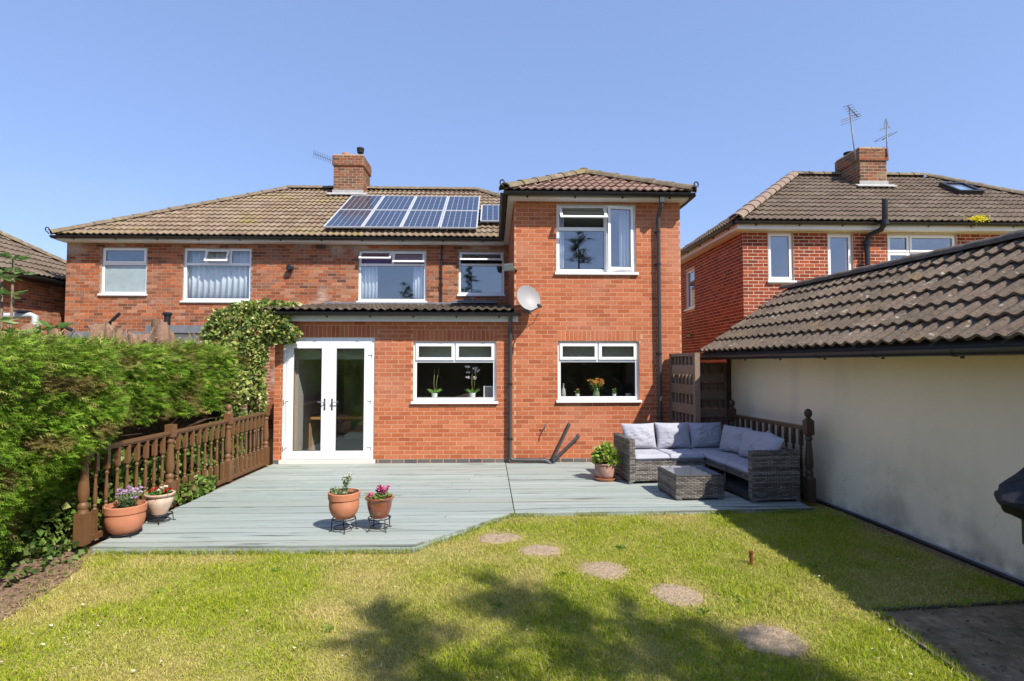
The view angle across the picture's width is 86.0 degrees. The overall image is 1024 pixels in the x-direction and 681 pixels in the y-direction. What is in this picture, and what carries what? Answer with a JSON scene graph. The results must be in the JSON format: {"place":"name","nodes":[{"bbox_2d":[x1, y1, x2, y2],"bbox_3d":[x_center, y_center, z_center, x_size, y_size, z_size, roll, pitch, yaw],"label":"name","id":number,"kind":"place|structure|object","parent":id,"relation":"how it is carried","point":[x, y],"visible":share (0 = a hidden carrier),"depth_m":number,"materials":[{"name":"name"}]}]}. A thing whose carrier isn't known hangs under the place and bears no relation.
{"place":"outdoors","nodes":[
{"label":"outdoors","id":0,"kind":"place"},
{"bbox_2d":[0,438,1023,680],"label":"lawn","id":1,"kind":"structure","parent":0,"point":[817,506],"depth_m":4.08,"materials":[{"name":"plant"}]},
{"bbox_2d":[3,310,38,329],"bbox_3d":[-6.376,0.879,6.964,0.637,2.545,0.175,0,-2,-2],"label":"vent stack","id":2,"kind":"object","parent":1,"relation":"on","point":[23,314],"visible":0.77,"depth_m":6.99,"materials":[{"name":"grey plastic"}]},
{"bbox_2d":[0,230,66,336],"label":"brick house","id":3,"kind":"structure","parent":1,"relation":"on","point":[43,297],"depth_m":13.35,"materials":[{"name":"brick"}]},
{"bbox_2d":[45,147,698,463],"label":"semi detached house","id":4,"kind":"structure","parent":1,"relation":"on","point":[129,273],"depth_m":9.84,"materials":[{"name":"red brick"}]},
{"bbox_2d":[97,247,147,295],"bbox_3d":[-9.305,-1.664,13.197,1.140,1.187,0.170,0,-2,-2],"label":"window","id":5,"kind":"structure","parent":4,"relation":"in","point":[119,278],"depth_m":13.22,"materials":[{"name":"white plastic"}]},
{"bbox_2d":[180,248,251,302],"bbox_3d":[-7.108,-1.572,13.237,1.675,1.322,0.226,0,-2,-2],"label":"window","id":6,"kind":"structure","parent":4,"relation":"in","point":[186,262],"depth_m":13.28,"materials":[{"name":"white plastic"}]},
{"bbox_2d":[188,251,249,297],"bbox_3d":[-7.115,-1.576,13.432,1.555,1.297,0.054,0,-2,-2],"label":"curtain","id":7,"kind":"object","parent":4,"relation":"hanging from","point":[218,281],"visible":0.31,"depth_m":13.43,"materials":[{"name":"white fabric"}]},
{"bbox_2d":[313,151,331,162],"bbox_3d":[-5.737,-5.518,16.963,0.897,0.672,0.245,0,-2,-2],"label":"aerial","id":8,"kind":"object","parent":4,"relation":"attached to","point":[321,156],"visible":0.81,"depth_m":16.96,"materials":[{"name":"metal"}]},
{"bbox_2d":[278,337,374,463],"bbox_3d":[-3.188,1.036,9.559,1.639,2.182,0.154,0,-2,-2],"label":"french door","id":9,"kind":"structure","parent":4,"relation":"in","point":[327,454],"depth_m":9.54,"materials":[{"name":"white plastic"}]},
{"bbox_2d":[299,349,363,358],"bbox_3d":[-3.199,0.199,9.916,1.378,0.280,0.034,0,-2,-2],"label":"roller blind","id":10,"kind":"object","parent":4,"relation":"attached to","point":[341,353],"visible":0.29,"depth_m":9.91,"materials":[{"name":"grey fabric"}]},
{"bbox_2d":[308,412,362,449],"bbox_3d":[-3.210,1.841,10.909,1.550,0.750,1.050,0,-2,-2],"label":"dining table","id":11,"kind":"object","parent":4,"relation":"in","point":[349,415],"visible":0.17,"depth_m":10.45,"materials":[{"name":"orange wood"}]},
{"bbox_2d":[323,209,373,229],"bbox_3d":[-4.105,-3.068,13.886,0.913,0.850,1.335,0,-2,-2],"label":"solar panel","id":12,"kind":"object","parent":4,"relation":"attached to","point":[346,218],"visible":0.99,"depth_m":13.77,"materials":[{"name":"blue glass"}]},
{"bbox_2d":[340,195,383,209],"bbox_3d":[-4.148,-3.800,15.228,0.913,0.850,1.335,0,-2,-2],"label":"solar panel","id":13,"kind":"object","parent":4,"relation":"attached to","point":[361,202],"visible":1,"depth_m":15.20,"materials":[{"name":"blue glass"}]},
{"bbox_2d":[362,266,377,298],"bbox_3d":[-3.539,-1.523,13.548,0.449,1.344,0.064,0,-2,-2],"label":"curtain","id":14,"kind":"object","parent":4,"relation":"hanging from","point":[369,282],"visible":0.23,"depth_m":13.54,"materials":[{"name":"white fabric"}]},
{"bbox_2d":[362,210,408,229],"bbox_3d":[-3.177,-3.067,13.916,0.913,0.850,1.335,0,-2,-2],"label":"solar panel","id":15,"kind":"object","parent":4,"relation":"attached to","point":[393,219],"visible":1,"depth_m":13.81,"materials":[{"name":"blue glass"}]},
{"bbox_2d":[356,250,426,301],"bbox_3d":[-2.913,-1.559,13.337,1.701,1.289,0.301,0,-2,-2],"label":"window","id":16,"kind":"structure","parent":4,"relation":"in","point":[393,253],"depth_m":13.40,"materials":[{"name":"white plastic"}]},
{"bbox_2d":[362,253,423,266],"bbox_3d":[-2.919,-2.001,13.541,1.581,0.348,0.034,0,-2,-2],"label":"roller blind","id":17,"kind":"object","parent":4,"relation":"attached to","point":[397,257],"visible":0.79,"depth_m":13.53,"materials":[{"name":"purple fabric"}]},
{"bbox_2d":[374,195,415,209],"bbox_3d":[-3.220,-3.799,15.258,0.913,0.850,1.335,0,-2,-2],"label":"solar panel","id":18,"kind":"object","parent":4,"relation":"attached to","point":[395,202],"visible":0.98,"depth_m":15.19,"materials":[{"name":"blue glass"}]},
{"bbox_2d":[413,267,423,298],"bbox_3d":[-2.291,-1.521,13.589,0.311,1.344,0.064,0,-2,-2],"label":"curtain","id":19,"kind":"object","parent":4,"relation":"hanging from","point":[418,282],"visible":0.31,"depth_m":13.59,"materials":[{"name":"white fabric"}]},
{"bbox_2d":[401,210,443,230],"bbox_3d":[-2.248,-3.065,13.947,0.913,0.850,1.335,0,-2,-2],"label":"solar panel","id":20,"kind":"object","parent":4,"relation":"attached to","point":[423,219],"visible":1,"depth_m":13.85,"materials":[{"name":"blue glass"}]},
{"bbox_2d":[410,196,447,209],"bbox_3d":[-2.292,-3.797,15.289,0.913,0.850,1.335,0,-2,-2],"label":"solar panel","id":21,"kind":"object","parent":4,"relation":"attached to","point":[429,202],"visible":0.99,"depth_m":15.25,"materials":[{"name":"blue glass"}]},
{"bbox_2d":[411,341,497,403],"bbox_3d":[-1.002,0.559,9.662,1.519,1.095,0.170,0,-2,-2],"label":"window","id":22,"kind":"structure","parent":4,"relation":"in","point":[454,345],"depth_m":9.67,"materials":[{"name":"white plastic"}]},
{"bbox_2d":[419,347,490,356],"bbox_3d":[-1.011,0.224,9.947,1.379,0.360,0.034,0,-2,-2],"label":"roller blind","id":23,"kind":"object","parent":4,"relation":"attached to","point":[446,351],"depth_m":9.94,"materials":[{"name":"grey fabric"}]},
{"bbox_2d":[439,210,478,230],"bbox_3d":[-1.320,-3.064,13.977,0.913,0.850,1.335,0,-2,-2],"label":"solar panel","id":24,"kind":"object","parent":4,"relation":"attached to","point":[454,219],"visible":1,"depth_m":13.86,"materials":[{"name":"blue glass"}]},
{"bbox_2d":[445,196,479,210],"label":"solar panel","id":25,"kind":"object","parent":4,"relation":"attached to","point":[465,203],"visible":0.98,"depth_m":15.29,"materials":[{"name":"blue glass"}]},
{"bbox_2d":[457,393,469,396],"bbox_3d":[-1.045,1.569,10.265,0.599,1.240,0.500,0,-2,-2],"label":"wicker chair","id":26,"kind":"object","parent":4,"relation":"in","point":[466,395],"visible":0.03,"depth_m":10.12,"materials":[{"name":"wicker"}]},
{"bbox_2d":[457,252,504,295],"bbox_3d":[-0.748,-1.632,13.429,1.171,1.102,0.266,0,-2,-2],"label":"window","id":27,"kind":"structure","parent":4,"relation":"in","point":[501,254],"depth_m":13.47,"materials":[{"name":"white plastic"}]},
{"bbox_2d":[484,386,492,396],"bbox_3d":[-0.425,0.929,9.871,0.170,0.220,0.020,0,-2,-2],"label":"picture frame","id":28,"kind":"object","parent":4,"relation":"on","point":[488,391],"visible":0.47,"depth_m":9.87,"materials":[{"name":"white plastic"}]},
{"bbox_2d":[480,205,499,223],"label":"solar panel","id":29,"kind":"object","parent":4,"relation":"attached to","point":[489,213],"visible":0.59,"depth_m":14.45,"materials":[{"name":"blue glass"}]},
{"bbox_2d":[503,263,516,271],"bbox_3d":[-0.017,-1.275,9.622,0.200,0.138,0.296,-1,-3,22],"label":"floodlight","id":30,"kind":"object","parent":4,"relation":"attached to","point":[508,267],"visible":1,"depth_m":9.51,"materials":[{"name":"grey paint"}]},
{"bbox_2d":[517,285,541,316],"bbox_3d":[0.285,-0.687,9.434,0.418,0.541,0.565,0,-2,-2],"label":"satellite dish","id":31,"kind":"object","parent":4,"relation":"attached to","point":[528,298],"visible":1,"depth_m":9.47,"materials":[{"name":"grey paint"}]},
{"bbox_2d":[559,209,563,268],"bbox_3d":[0.874,-1.773,10.008,0.140,1.334,0.044,0,-2,-2],"label":"curtain","id":32,"kind":"object","parent":4,"relation":"hanging from","point":[561,222],"visible":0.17,"depth_m":10.00,"materials":[{"name":"white fabric"}]},
{"bbox_2d":[561,383,565,395],"bbox_3d":[0.926,0.898,9.887,0.090,0.250,0.088,0,-2,-2],"label":"bottle","id":33,"kind":"object","parent":4,"relation":"on","point":[563,392],"visible":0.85,"depth_m":9.86,"materials":[{"name":"white glass"}]},
{"bbox_2d":[593,389,599,395],"bbox_3d":[1.520,0.949,9.905,0.124,0.150,0.122,0,-2,-2],"label":"vase","id":34,"kind":"object","parent":4,"relation":"on","point":[596,392],"visible":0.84,"depth_m":9.86,"materials":[{"name":"green glass"}]},
{"bbox_2d":[587,378,603,390],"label":"cut flowers","id":35,"kind":"object","parent":34,"relation":"in","point":[594,385],"visible":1,"depth_m":9.87,"materials":[{"name":"orange plant"}]},
{"bbox_2d":[561,347,632,362],"bbox_3d":[1.523,0.224,10.030,1.370,0.360,0.034,0,-2,-2],"label":"roller blind","id":36,"kind":"object","parent":4,"relation":"attached to","point":[589,351],"visible":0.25,"depth_m":10.02,"materials":[{"name":"white fabric"}]},
{"bbox_2d":[555,204,638,274],"bbox_3d":[1.510,-1.811,9.748,1.493,1.279,0.359,0,-2,-2],"label":"window","id":37,"kind":"structure","parent":4,"relation":"in","point":[607,269],"depth_m":9.84,"materials":[{"name":"white plastic"}]},
{"bbox_2d":[556,341,641,402],"bbox_3d":[1.532,0.553,9.746,1.510,1.082,0.170,0,-2,-2],"label":"window","id":38,"kind":"structure","parent":4,"relation":"in","point":[597,345],"depth_m":9.75,"materials":[{"name":"white plastic"}]},
{"bbox_2d":[619,210,629,266],"bbox_3d":[2.077,-1.771,10.047,0.240,1.334,0.054,0,-2,-2],"label":"curtain","id":39,"kind":"object","parent":4,"relation":"hanging from","point":[624,238],"visible":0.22,"depth_m":10.05,"materials":[{"name":"white fabric"}]},
{"bbox_2d":[92,462,813,554],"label":"deck","id":40,"kind":"structure","parent":1,"relation":"on","point":[282,507],"depth_m":6.73,"materials":[{"name":"grey wood"}]},
{"bbox_2d":[106,529,141,538],"bbox_3d":[-3.906,1.946,5.539,0.261,0.031,0.261,0,-2,-2],"label":"pot stand","id":41,"kind":"object","parent":40,"relation":"on","point":[123,535],"visible":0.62,"depth_m":5.44,"materials":[{"name":"black metal"}]},
{"bbox_2d":[103,500,147,534],"bbox_3d":[-3.906,1.792,5.545,0.370,0.275,0.370,0,-2,-2],"label":"flower pot","id":42,"kind":"object","parent":41,"relation":"on","point":[119,519],"visible":0.92,"depth_m":5.42,"materials":[{"name":"ceramic"}]},
{"bbox_2d":[115,485,142,507],"bbox_3d":[-3.880,1.595,5.558,0.260,0.242,0.199,1,-3,-23],"label":"flowering plant","id":43,"kind":"object","parent":42,"relation":"in","point":[124,501],"visible":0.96,"depth_m":5.53,"materials":[{"name":"purple plant"}]},
{"bbox_2d":[144,511,175,524],"bbox_3d":[-3.856,1.937,6.002,0.259,0.088,0.259,-1,-2,17],"label":"pot stand","id":44,"kind":"object","parent":40,"relation":"on","point":[158,516],"visible":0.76,"depth_m":5.96,"materials":[{"name":"black metal"}]},
{"bbox_2d":[144,490,175,514],"bbox_3d":[-3.856,1.779,6.008,0.300,0.226,0.300,0,-2,-2],"label":"flower pot","id":45,"kind":"object","parent":44,"relation":"on","point":[160,505],"visible":0.83,"depth_m":5.92,"materials":[{"name":"beige ceramic"}]},
{"bbox_2d":[138,485,177,498],"bbox_3d":[-3.873,1.664,6.020,0.283,0.150,0.350,0,-2,-12],"label":"flowering plant","id":46,"kind":"object","parent":45,"relation":"in","point":[160,491],"visible":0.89,"depth_m":5.99,"materials":[{"name":"red plant"}]},
{"bbox_2d":[329,516,358,533],"bbox_3d":[-1.744,1.904,5.697,0.246,0.128,0.246,-1,-3,30],"label":"pot stand","id":47,"kind":"object","parent":40,"relation":"on","point":[343,524],"visible":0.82,"depth_m":5.65,"materials":[{"name":"black metal"}]},
{"bbox_2d":[328,488,360,519],"bbox_3d":[-1.744,1.705,5.705,0.326,0.268,0.326,0,-2,-2],"label":"flower pot","id":48,"kind":"object","parent":47,"relation":"on","point":[343,507],"visible":0.96,"depth_m":5.58,"materials":[{"name":"ceramic"}]},
{"bbox_2d":[330,472,355,494],"bbox_3d":[-1.763,1.508,5.714,0.262,0.286,0.284,0,-2,-2],"label":"flowering plant","id":49,"kind":"object","parent":48,"relation":"in","point":[336,491],"visible":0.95,"depth_m":5.69,"materials":[{"name":"green plant"}]},
{"bbox_2d":[366,515,391,532],"bbox_3d":[-1.383,1.905,5.724,0.241,0.128,0.241,0,-2,-2],"label":"pot stand","id":50,"kind":"object","parent":40,"relation":"on","point":[373,520],"visible":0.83,"depth_m":5.66,"materials":[{"name":"black metal"}]},
{"bbox_2d":[365,493,393,518],"bbox_3d":[-1.383,1.734,5.731,0.304,0.214,0.304,0,-2,-2],"label":"flower pot","id":51,"kind":"object","parent":50,"relation":"on","point":[379,509],"visible":0.8,"depth_m":5.63,"materials":[{"name":"brown ceramic"}]},
{"bbox_2d":[364,484,390,499],"bbox_3d":[-1.395,1.593,5.724,0.307,0.194,0.286,-2,-3,39],"label":"flowering plant","id":52,"kind":"object","parent":51,"relation":"in","point":[382,494],"visible":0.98,"depth_m":5.73,"materials":[{"name":"pink plant"}]},
{"bbox_2d":[594,461,616,481],"bbox_3d":[1.390,1.944,8.177,0.342,0.253,0.342,0,-2,-2],"label":"flower pot","id":53,"kind":"object","parent":40,"relation":"on","point":[604,472],"visible":0.84,"depth_m":8.05,"materials":[{"name":"ceramic"}]},
{"bbox_2d":[590,441,621,465],"bbox_3d":[1.403,1.678,8.200,0.501,0.376,0.435,0,-2,-2],"label":"leafy plant","id":54,"kind":"object","parent":53,"relation":"in","point":[603,452],"visible":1,"depth_m":8.11,"materials":[{"name":"green plant"}]},
{"bbox_2d":[669,353,700,432],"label":"garden gate","id":55,"kind":"structure","parent":40,"relation":"on","point":[684,369],"depth_m":9.15,"materials":[{"name":"brown wood"}]},
{"bbox_2d":[657,465,724,500],"bbox_3d":[2.355,1.878,7.279,0.656,0.316,0.676,0,-2,-5],"label":"coffee table","id":56,"kind":"object","parent":40,"relation":"on","point":[678,483],"visible":1,"depth_m":6.97,"materials":[{"name":"grey wicker"}]},
{"bbox_2d":[614,433,800,502],"bbox_3d":[2.607,1.732,7.749,1.821,0.645,1.971,0,-2,-7],"label":"corner sofa","id":57,"kind":"object","parent":40,"relation":"on","point":[773,474],"visible":0.58,"depth_m":6.88,"materials":[{"name":"grey wicker"}]},
{"bbox_2d":[635,448,669,461],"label":"cushion","id":58,"kind":"object","parent":57,"relation":"on","point":[647,454],"visible":0.78,"depth_m":7.96,"materials":[{"name":"grey fabric"}]},
{"bbox_2d":[621,423,656,448],"bbox_3d":[1.962,1.475,8.478,0.530,0.400,0.208,0,-18,-9],"label":"cushion","id":59,"kind":"object","parent":58,"relation":"on","point":[643,435],"visible":0.87,"depth_m":8.41,"materials":[{"name":"grey fabric"}]},
{"bbox_2d":[657,448,704,460],"bbox_3d":[2.524,1.718,8.314,0.535,0.120,0.660,0,-2,-7],"label":"cushion","id":60,"kind":"object","parent":57,"relation":"on","point":[681,454],"visible":0.84,"depth_m":8.02,"materials":[{"name":"grey fabric"}]},
{"bbox_2d":[654,422,690,448],"bbox_3d":[2.507,1.478,8.549,0.550,0.410,0.216,0,-18,-5],"label":"cushion","id":61,"kind":"object","parent":60,"relation":"on","point":[672,435],"visible":1,"depth_m":8.47,"materials":[{"name":"grey fabric"}]},
{"bbox_2d":[689,447,738,459],"bbox_3d":[3.070,1.720,8.380,0.555,0.121,0.660,0,-2,-7],"label":"cushion","id":62,"kind":"object","parent":57,"relation":"on","point":[705,451],"visible":0.45,"depth_m":8.28,"materials":[{"name":"grey fabric"}]},
{"bbox_2d":[688,422,721,447],"bbox_3d":[3.048,1.480,8.614,0.560,0.400,0.197,0,-18,-8],"label":"cushion","id":63,"kind":"object","parent":62,"relation":"on","point":[705,434],"visible":0.94,"depth_m":8.54,"materials":[{"name":"grey fabric"}]},
{"bbox_2d":[706,453,747,466],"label":"cushion","id":64,"kind":"object","parent":57,"relation":"on","point":[721,459],"visible":0.48,"depth_m":7.71,"materials":[{"name":"grey fabric"}]},
{"bbox_2d":[719,424,751,452],"bbox_3d":[3.288,1.459,8.089,0.191,0.400,0.520,18,-9,-22],"label":"cushion","id":65,"kind":"object","parent":64,"relation":"on","point":[731,438],"visible":0.73,"depth_m":8.06,"materials":[{"name":"grey fabric"}]},
{"bbox_2d":[739,428,764,457],"bbox_3d":[3.336,1.437,7.562,0.203,0.410,0.540,17,-6,-11],"label":"cushion","id":66,"kind":"object","parent":64,"relation":"on","point":[750,439],"visible":0.59,"depth_m":7.57,"materials":[{"name":"grey fabric"}]},
{"bbox_2d":[726,461,747,474],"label":"cushion","id":67,"kind":"object","parent":57,"relation":"on","point":[740,466],"visible":0.36,"depth_m":7.21,"materials":[{"name":"grey fabric"}]},
{"bbox_2d":[754,431,784,449],"bbox_3d":[3.344,1.400,7.161,0.187,0.400,0.460,28,4,-2],"label":"cushion","id":68,"kind":"object","parent":67,"relation":"on","point":[769,440],"visible":0.63,"depth_m":7.07,"materials":[{"name":"grey fabric"}]},
{"bbox_2d":[688,363,726,429],"bbox_3d":[3.324,1.290,9.342,0.720,1.820,0.097,0,-2,-2],"label":"fence panel","id":69,"kind":"object","parent":40,"relation":"on","point":[713,391],"visible":0.39,"depth_m":9.34,"materials":[{"name":"brown wood"}]},
{"bbox_2d":[728,400,815,502],"bbox_3d":[3.589,1.473,7.743,0.111,1.162,1.873,0,-2,-9],"label":"balustrade","id":70,"kind":"object","parent":40,"relation":"on","point":[808,481],"visible":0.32,"depth_m":7.00,"materials":[{"name":"brown wood"}]},
{"bbox_2d":[93,507,813,555],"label":"deck edge grass","id":71,"kind":"structure","parent":1,"relation":"on","point":[348,549],"depth_m":5.21,"materials":[{"name":"green plant"}]},
{"bbox_2d":[0,558,911,677],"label":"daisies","id":72,"kind":"object","parent":1,"relation":"on","point":[258,630],"visible":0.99,"depth_m":3.57,"materials":[{"name":"white plant"}]},
{"bbox_2d":[149,543,817,632],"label":"lawn weeds","id":73,"kind":"object","parent":1,"relation":"on","point":[500,604],"visible":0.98,"depth_m":4.20,"materials":[{"name":"green plant"}]},
{"bbox_2d":[479,533,521,543],"bbox_3d":[-0.128,2.039,5.652,0.473,0.031,0.344,0,-2,-2],"label":"stepping stone","id":74,"kind":"object","parent":1,"relation":"on","point":[498,538],"visible":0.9,"depth_m":5.64,"materials":[{"name":"beige stone"}]},
{"bbox_2d":[516,544,559,555],"bbox_3d":[0.254,2.036,5.319,0.431,0.031,0.331,0,-2,-2],"label":"stepping stone","id":75,"kind":"object","parent":1,"relation":"on","point":[541,549],"visible":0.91,"depth_m":5.29,"materials":[{"name":"beige stone"}]},
{"bbox_2d":[578,562,628,580],"bbox_3d":[0.808,2.031,4.841,0.460,0.031,0.431,0,-2,-2],"label":"stepping stone","id":76,"kind":"object","parent":1,"relation":"on","point":[606,570],"visible":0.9,"depth_m":4.83,"materials":[{"name":"beige stone"}]},
{"bbox_2d":[650,583,703,606],"bbox_3d":[1.309,2.027,4.388,0.414,0.031,0.469,0,-2,-2],"label":"stepping stone","id":77,"kind":"object","parent":1,"relation":"on","point":[669,592],"visible":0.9,"depth_m":4.35,"materials":[{"name":"beige stone"}]},
{"bbox_2d":[749,551,753,565],"bbox_3d":[2.157,1.965,4.948,0.042,0.129,0.042,0,-2,-2],"label":"metal stake","id":78,"kind":"object","parent":1,"relation":"on","point":[751,558],"visible":0.99,"depth_m":4.94,"materials":[{"name":"metal"}]},
{"bbox_2d":[738,623,808,657],"bbox_3d":[1.739,2.021,3.715,0.456,0.031,0.474,0,-2,-2],"label":"stepping stone","id":79,"kind":"object","parent":1,"relation":"on","point":[769,638],"visible":0.85,"depth_m":3.67,"materials":[{"name":"beige stone"}]},
{"bbox_2d":[680,147,1023,362],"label":"red brick house","id":80,"kind":"structure","parent":1,"relation":"on","point":[865,208],"depth_m":12.48,"materials":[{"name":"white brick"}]},
{"bbox_2d":[684,269,694,310],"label":"window","id":81,"kind":"structure","parent":80,"relation":"in","point":[689,306],"depth_m":15.31,"materials":[{"name":"white plastic"}]},
{"bbox_2d":[767,233,796,282],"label":"window","id":82,"kind":"structure","parent":80,"relation":"in","point":[789,279],"depth_m":11.92,"materials":[{"name":"white plastic"}]},
{"bbox_2d":[827,234,851,274],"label":"window","id":83,"kind":"structure","parent":80,"relation":"in","point":[849,259],"depth_m":11.98,"materials":[{"name":"white plastic"}]},
{"bbox_2d":[841,104,860,160],"bbox_3d":[8.534,-5.218,13.805,0.523,1.427,0.206,0,-2,-2],"label":"aerial","id":84,"kind":"object","parent":80,"relation":"attached to","point":[850,110],"visible":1,"depth_m":13.81,"materials":[{"name":"metal"}]},
{"bbox_2d":[874,118,897,156],"bbox_3d":[9.419,-5.110,13.829,0.512,0.992,0.452,0,-2,-2],"label":"aerial","id":85,"kind":"object","parent":80,"relation":"attached to","point":[886,137],"visible":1,"depth_m":13.82,"materials":[{"name":"metal"}]},
{"bbox_2d":[887,234,954,260],"bbox_3d":[8.967,-1.795,12.068,1.569,1.069,0.094,0,-2,-2],"label":"window","id":86,"kind":"structure","parent":80,"relation":"in","point":[908,250],"depth_m":12.03,"materials":[{"name":"white plastic"}]},
{"bbox_2d":[938,182,983,194],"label":"roof window","id":87,"kind":"structure","parent":80,"relation":"in","point":[962,188],"depth_m":13.60,"materials":[{"name":"glass"}]},
{"bbox_2d":[966,214,992,228],"bbox_3d":[9.932,-2.549,11.775,0.601,0.335,0.369,0,-2,-2],"label":"gutter weed","id":88,"kind":"object","parent":80,"relation":"on","point":[977,218],"visible":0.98,"depth_m":11.73,"materials":[{"name":"yellow plant"}]},
{"bbox_2d":[698,229,1023,586],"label":"garage","id":89,"kind":"structure","parent":1,"relation":"on","point":[902,379],"depth_m":5.76,"materials":[{"name":"white paint"}]},
{"bbox_2d":[0,467,1023,620],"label":"soil bed","id":90,"kind":"object","parent":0,"point":[68,555],"visible":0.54,"depth_m":4.90,"materials":[{"name":"brown soil"}]},
{"bbox_2d":[0,251,73,367],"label":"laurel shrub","id":91,"kind":"object","parent":90,"relation":"on","point":[13,270],"visible":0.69,"depth_m":5.26,"materials":[{"name":"green plant"}]},
{"bbox_2d":[0,560,83,617],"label":"leaf litter","id":92,"kind":"object","parent":90,"relation":"on","point":[43,590],"visible":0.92,"depth_m":4.56,"materials":[{"name":"brown plant"}]},
{"bbox_2d":[0,538,89,586],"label":"ground ivy","id":93,"kind":"object","parent":90,"relation":"on","point":[50,554],"visible":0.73,"depth_m":4.88,"materials":[{"name":"green plant"}]},
{"bbox_2d":[0,317,251,577],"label":"conifer hedge","id":94,"kind":"object","parent":90,"relation":"on","point":[103,385],"visible":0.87,"depth_m":5.27,"materials":[{"name":"green plant"}]},
{"bbox_2d":[20,403,247,557],"bbox_3d":[-4.368,1.572,7.022,0.758,1.328,4.174,0,-2,-2],"label":"ivy","id":95,"kind":"object","parent":90,"relation":"on","point":[66,516],"visible":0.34,"depth_m":6.09,"materials":[{"name":"green plant"}]},
{"bbox_2d":[73,404,269,545],"bbox_3d":[-4.165,1.472,7.338,0.101,1.132,4.241,0,-2,-1],"label":"balustrade","id":96,"kind":"object","parent":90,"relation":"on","point":[85,526],"visible":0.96,"depth_m":6.66,"materials":[{"name":"brown wood"}]},
{"bbox_2d":[197,297,303,452],"bbox_3d":[-4.467,0.697,9.492,1.687,2.920,1.690,2,-3,-42],"label":"ivy","id":97,"kind":"object","parent":90,"relation":"on","point":[255,334],"visible":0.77,"depth_m":9.23,"materials":[{"name":"green plant"}]},
{"bbox_2d":[0,0,1023,260],"label":"sky","id":98,"kind":"structure","parent":0,"point":[109,109],"materials":[{"name":"blue"}]},
{"bbox_2d":[871,599,1023,680],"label":"paved floor","id":99,"kind":"structure","parent":0,"point":[945,633],"depth_m":3.77,"materials":[{"name":"grey stone"}]},
{"bbox_2d":[867,594,1023,680],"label":"edge grass","id":100,"kind":"structure","parent":99,"relation":"on","point":[942,655],"depth_m":3.98,"materials":[{"name":"green plant"}]},
{"bbox_2d":[907,609,1023,678],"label":"dead leaves","id":101,"kind":"object","parent":99,"relation":"on","point":[974,640],"visible":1,"depth_m":3.68,"materials":[{"name":"brown plant"}]},
{"bbox_2d":[994,467,1023,543],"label":"barbecue","id":102,"kind":"object","parent":99,"relation":"on","point":[1009,495],"visible":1,"depth_m":3.61,"materials":[{"name":"black metal"}]},
{"bbox_3d":[-1.383,0.986,9.808,0.110,0.100,0.110,0,-2,-2],"label":"small pot","id":103,"kind":"object","parent":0,"visible":0},
{"bbox_2d":[427,368,441,392],"bbox_3d":[-1.377,0.716,9.819,0.268,0.461,0.231,-1,-2,16],"label":"orchid","id":104,"kind":"object","parent":103,"relation":"in","point":[434,391],"visible":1,"depth_m":9.81,"materials":[{"name":"green plant"}]},
{"bbox_3d":[-0.707,0.987,9.830,0.110,0.100,0.110,0,-2,-2],"label":"small pot","id":105,"kind":"object","parent":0,"visible":0},
{"bbox_2d":[464,366,479,392],"bbox_3d":[-0.701,0.691,9.839,0.271,0.514,0.206,-1,-2,18],"label":"orchid","id":106,"kind":"object","parent":105,"relation":"in","point":[472,390],"visible":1,"depth_m":9.84,"materials":[{"name":"green plant"}]}
]}

